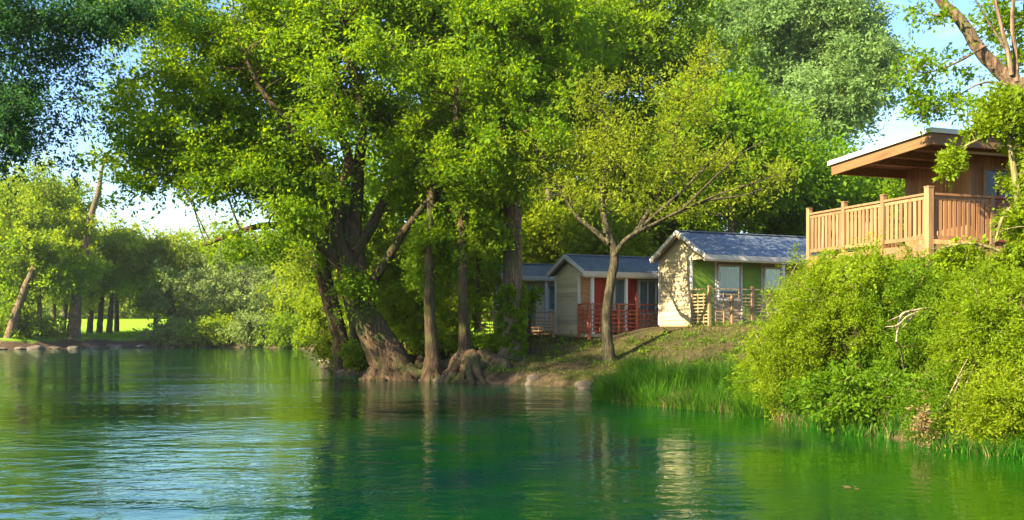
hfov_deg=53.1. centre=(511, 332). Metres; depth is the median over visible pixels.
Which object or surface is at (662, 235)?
tree
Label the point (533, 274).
cabin
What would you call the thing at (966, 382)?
dead twigs
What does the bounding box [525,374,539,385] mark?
stone
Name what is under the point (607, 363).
grass
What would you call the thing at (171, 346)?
stone
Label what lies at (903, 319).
dead branch
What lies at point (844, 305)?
willow bush
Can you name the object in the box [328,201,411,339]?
tree
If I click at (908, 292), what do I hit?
willow bush
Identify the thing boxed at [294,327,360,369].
shrub
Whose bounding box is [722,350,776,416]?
willow bush
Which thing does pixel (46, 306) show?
tree
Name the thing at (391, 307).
shrub
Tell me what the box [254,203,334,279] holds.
tree
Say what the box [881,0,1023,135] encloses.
riverside tree
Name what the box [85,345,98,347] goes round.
stone
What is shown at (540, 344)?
dry grass
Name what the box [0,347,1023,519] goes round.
river
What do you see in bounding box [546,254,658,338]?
cabin
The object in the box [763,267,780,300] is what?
window
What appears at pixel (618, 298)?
door
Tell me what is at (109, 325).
riverside tree
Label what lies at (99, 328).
riverside tree
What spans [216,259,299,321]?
shrub
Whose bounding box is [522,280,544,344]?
shrub
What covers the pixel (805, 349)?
willow bush
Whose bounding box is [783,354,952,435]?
willow bush
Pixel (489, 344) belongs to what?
shrub
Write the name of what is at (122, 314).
tree
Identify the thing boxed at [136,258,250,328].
shrub
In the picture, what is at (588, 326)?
lattice railing
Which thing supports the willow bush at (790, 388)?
on the ground at (128, 324)
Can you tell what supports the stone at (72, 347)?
on the ground at (128, 324)
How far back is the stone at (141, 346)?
118.47 m
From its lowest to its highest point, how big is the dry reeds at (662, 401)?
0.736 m
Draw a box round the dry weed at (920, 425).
[905,390,940,447]
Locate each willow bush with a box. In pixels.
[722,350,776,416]
[731,243,856,419]
[770,230,931,373]
[776,354,861,417]
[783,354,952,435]
[794,247,872,367]
[842,325,953,384]
[853,247,983,385]
[886,358,972,442]
[915,255,1023,396]
[920,241,1000,382]
[926,349,1023,454]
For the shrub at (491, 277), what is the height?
5.703 m
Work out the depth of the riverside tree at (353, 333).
43.93 m
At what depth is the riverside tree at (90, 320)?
127.74 m
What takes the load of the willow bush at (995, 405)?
on the ground at (128, 324)
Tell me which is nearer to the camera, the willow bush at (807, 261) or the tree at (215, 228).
the willow bush at (807, 261)
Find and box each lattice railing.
[478,312,554,337]
[577,293,657,339]
[691,285,788,325]
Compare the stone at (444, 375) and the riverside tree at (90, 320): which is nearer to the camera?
the stone at (444, 375)
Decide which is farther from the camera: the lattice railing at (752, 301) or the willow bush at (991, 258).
the lattice railing at (752, 301)
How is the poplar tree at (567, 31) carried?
on the ground at (128, 324)
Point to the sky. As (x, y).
(174, 218)
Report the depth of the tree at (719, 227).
60.27 m
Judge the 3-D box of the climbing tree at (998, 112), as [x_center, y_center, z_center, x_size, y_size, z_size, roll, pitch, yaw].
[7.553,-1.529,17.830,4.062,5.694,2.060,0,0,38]
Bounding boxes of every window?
[525,284,536,328]
[548,285,554,310]
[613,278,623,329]
[638,280,656,313]
[717,264,741,300]
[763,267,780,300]
[981,166,1013,207]
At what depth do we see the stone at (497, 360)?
36.94 m
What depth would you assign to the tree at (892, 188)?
54.86 m
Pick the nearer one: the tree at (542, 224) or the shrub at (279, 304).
the tree at (542, 224)
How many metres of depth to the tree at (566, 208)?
59.03 m
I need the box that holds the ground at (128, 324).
[0,313,1022,450]
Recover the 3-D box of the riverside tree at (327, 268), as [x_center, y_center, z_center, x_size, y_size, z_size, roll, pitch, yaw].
[-7.902,-2.901,46.561,3.672,9.507,4.530,0,0,36]
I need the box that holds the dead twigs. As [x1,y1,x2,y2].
[940,348,1022,421]
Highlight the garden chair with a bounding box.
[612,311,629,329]
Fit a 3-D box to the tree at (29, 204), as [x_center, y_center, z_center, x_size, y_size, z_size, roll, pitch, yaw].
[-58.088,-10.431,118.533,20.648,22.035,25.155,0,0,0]
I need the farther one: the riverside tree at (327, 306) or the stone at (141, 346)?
the stone at (141, 346)
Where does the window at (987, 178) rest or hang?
in the wooden lodge
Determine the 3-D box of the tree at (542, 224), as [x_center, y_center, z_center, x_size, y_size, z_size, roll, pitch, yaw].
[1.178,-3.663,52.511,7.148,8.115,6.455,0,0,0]
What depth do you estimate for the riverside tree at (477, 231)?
37.65 m
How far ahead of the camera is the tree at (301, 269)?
82.51 m
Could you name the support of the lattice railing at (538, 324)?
on the ground at (128, 324)
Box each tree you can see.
[0,0,216,205]
[0,150,112,302]
[0,219,83,338]
[0,227,111,340]
[2,168,115,329]
[13,290,132,318]
[45,289,68,331]
[48,151,123,339]
[65,0,574,380]
[78,227,169,332]
[82,266,130,334]
[82,278,113,333]
[95,290,164,318]
[98,210,250,294]
[98,261,141,333]
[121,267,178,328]
[121,292,166,318]
[152,212,290,320]
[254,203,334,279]
[257,143,343,371]
[271,212,369,334]
[296,203,374,370]
[305,168,384,372]
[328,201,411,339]
[337,131,539,331]
[371,99,513,381]
[390,59,562,383]
[394,0,639,357]
[450,210,531,339]
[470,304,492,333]
[486,183,596,310]
[491,187,575,263]
[494,23,810,361]
[522,0,649,209]
[534,185,687,263]
[560,0,766,256]
[583,178,741,234]
[598,195,702,256]
[627,57,849,233]
[681,0,819,105]
[721,127,898,249]
[722,0,930,156]
[832,176,904,250]
[847,75,1023,292]
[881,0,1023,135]
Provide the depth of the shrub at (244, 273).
132.67 m
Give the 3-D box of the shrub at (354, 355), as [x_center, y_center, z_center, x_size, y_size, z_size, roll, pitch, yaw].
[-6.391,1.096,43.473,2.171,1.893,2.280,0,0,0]
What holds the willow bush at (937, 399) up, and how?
on the ground at (128, 324)
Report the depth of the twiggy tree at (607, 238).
36.11 m
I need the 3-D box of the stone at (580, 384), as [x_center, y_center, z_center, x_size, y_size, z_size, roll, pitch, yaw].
[2.384,1.770,32.893,0.729,0.442,0.759,0,0,38]
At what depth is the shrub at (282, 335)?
111.27 m
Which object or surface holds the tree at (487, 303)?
on the ground at (128, 324)
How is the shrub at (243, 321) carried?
on the ground at (128, 324)
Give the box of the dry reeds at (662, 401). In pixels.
[614,391,1023,455]
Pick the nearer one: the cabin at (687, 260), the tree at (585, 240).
the cabin at (687, 260)
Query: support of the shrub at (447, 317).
on the ground at (128, 324)
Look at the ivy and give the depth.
39.11 m
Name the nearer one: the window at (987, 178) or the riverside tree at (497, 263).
the window at (987, 178)
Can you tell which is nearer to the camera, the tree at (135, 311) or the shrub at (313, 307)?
the shrub at (313, 307)
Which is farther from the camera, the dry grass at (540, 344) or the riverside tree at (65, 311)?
the riverside tree at (65, 311)
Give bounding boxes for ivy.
[493,283,530,356]
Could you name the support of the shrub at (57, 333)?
on the ground at (128, 324)
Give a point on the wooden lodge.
(937, 213)
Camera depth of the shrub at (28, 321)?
111.50 m
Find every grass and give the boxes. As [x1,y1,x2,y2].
[59,329,152,338]
[361,321,855,381]
[439,323,764,378]
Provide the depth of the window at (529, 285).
46.48 m
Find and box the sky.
[0,0,1023,270]
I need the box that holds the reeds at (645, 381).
[567,346,778,417]
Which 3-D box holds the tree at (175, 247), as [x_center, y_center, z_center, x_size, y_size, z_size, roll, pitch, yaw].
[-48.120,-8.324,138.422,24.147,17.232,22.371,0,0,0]
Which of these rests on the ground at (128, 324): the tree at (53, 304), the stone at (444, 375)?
the tree at (53, 304)
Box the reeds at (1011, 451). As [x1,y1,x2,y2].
[783,405,1023,458]
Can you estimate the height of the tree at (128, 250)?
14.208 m
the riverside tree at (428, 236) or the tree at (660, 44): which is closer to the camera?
the riverside tree at (428, 236)
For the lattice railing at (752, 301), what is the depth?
38.49 m
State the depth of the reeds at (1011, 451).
15.97 m
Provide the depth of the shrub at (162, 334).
120.47 m
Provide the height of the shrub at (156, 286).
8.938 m
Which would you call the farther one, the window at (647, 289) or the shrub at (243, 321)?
the shrub at (243, 321)
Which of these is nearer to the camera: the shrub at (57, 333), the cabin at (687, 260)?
the cabin at (687, 260)
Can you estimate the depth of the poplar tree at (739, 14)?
82.28 m
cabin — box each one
[490,263,554,333]
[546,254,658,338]
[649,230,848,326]
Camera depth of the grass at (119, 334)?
124.05 m
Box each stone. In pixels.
[26,345,45,348]
[67,346,78,348]
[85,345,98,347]
[105,344,123,347]
[135,344,147,347]
[163,345,176,347]
[439,370,457,381]
[479,358,485,369]
[485,355,512,369]
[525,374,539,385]
[574,380,593,388]
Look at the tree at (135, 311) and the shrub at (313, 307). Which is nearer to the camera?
the shrub at (313, 307)
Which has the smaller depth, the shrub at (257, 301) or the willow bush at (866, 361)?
the willow bush at (866, 361)
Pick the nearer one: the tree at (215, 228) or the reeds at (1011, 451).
the reeds at (1011, 451)
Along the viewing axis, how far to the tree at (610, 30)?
53.76 m
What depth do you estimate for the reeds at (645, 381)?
24.95 m
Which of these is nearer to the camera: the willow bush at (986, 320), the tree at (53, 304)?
the willow bush at (986, 320)
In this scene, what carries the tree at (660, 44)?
on the ground at (128, 324)
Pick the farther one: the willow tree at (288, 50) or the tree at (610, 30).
the tree at (610, 30)
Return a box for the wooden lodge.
[806,127,1018,347]
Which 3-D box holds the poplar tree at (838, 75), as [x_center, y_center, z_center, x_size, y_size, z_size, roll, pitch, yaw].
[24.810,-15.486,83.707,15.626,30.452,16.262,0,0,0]
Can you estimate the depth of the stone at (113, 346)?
116.62 m
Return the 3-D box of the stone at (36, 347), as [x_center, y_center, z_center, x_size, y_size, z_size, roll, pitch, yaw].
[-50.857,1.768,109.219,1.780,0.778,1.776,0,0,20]
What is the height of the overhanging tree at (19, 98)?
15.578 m
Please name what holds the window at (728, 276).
in the cabin at (687, 260)
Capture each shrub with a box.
[0,300,69,340]
[28,322,66,336]
[132,315,205,347]
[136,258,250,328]
[173,307,257,347]
[178,233,278,327]
[215,307,275,347]
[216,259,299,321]
[248,310,312,348]
[253,243,318,331]
[285,278,348,359]
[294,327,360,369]
[335,336,367,373]
[337,214,439,326]
[372,265,443,356]
[387,235,502,309]
[400,279,488,360]
[455,326,497,353]
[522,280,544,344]
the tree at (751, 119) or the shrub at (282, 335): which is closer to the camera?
the tree at (751, 119)
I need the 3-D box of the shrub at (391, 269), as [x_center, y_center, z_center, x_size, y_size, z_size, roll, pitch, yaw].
[-5.368,-2.158,48.344,5.457,7.017,7.582,0,0,0]
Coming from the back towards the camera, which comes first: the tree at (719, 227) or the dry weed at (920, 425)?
the tree at (719, 227)
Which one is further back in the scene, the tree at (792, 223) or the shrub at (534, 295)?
the tree at (792, 223)
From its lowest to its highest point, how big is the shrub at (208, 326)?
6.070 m
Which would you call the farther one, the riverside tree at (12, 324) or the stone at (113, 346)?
the stone at (113, 346)
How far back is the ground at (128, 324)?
37.28 m
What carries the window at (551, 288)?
in the cabin at (533, 274)
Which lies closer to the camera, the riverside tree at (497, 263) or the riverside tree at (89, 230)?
the riverside tree at (497, 263)
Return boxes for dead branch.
[885,307,928,372]

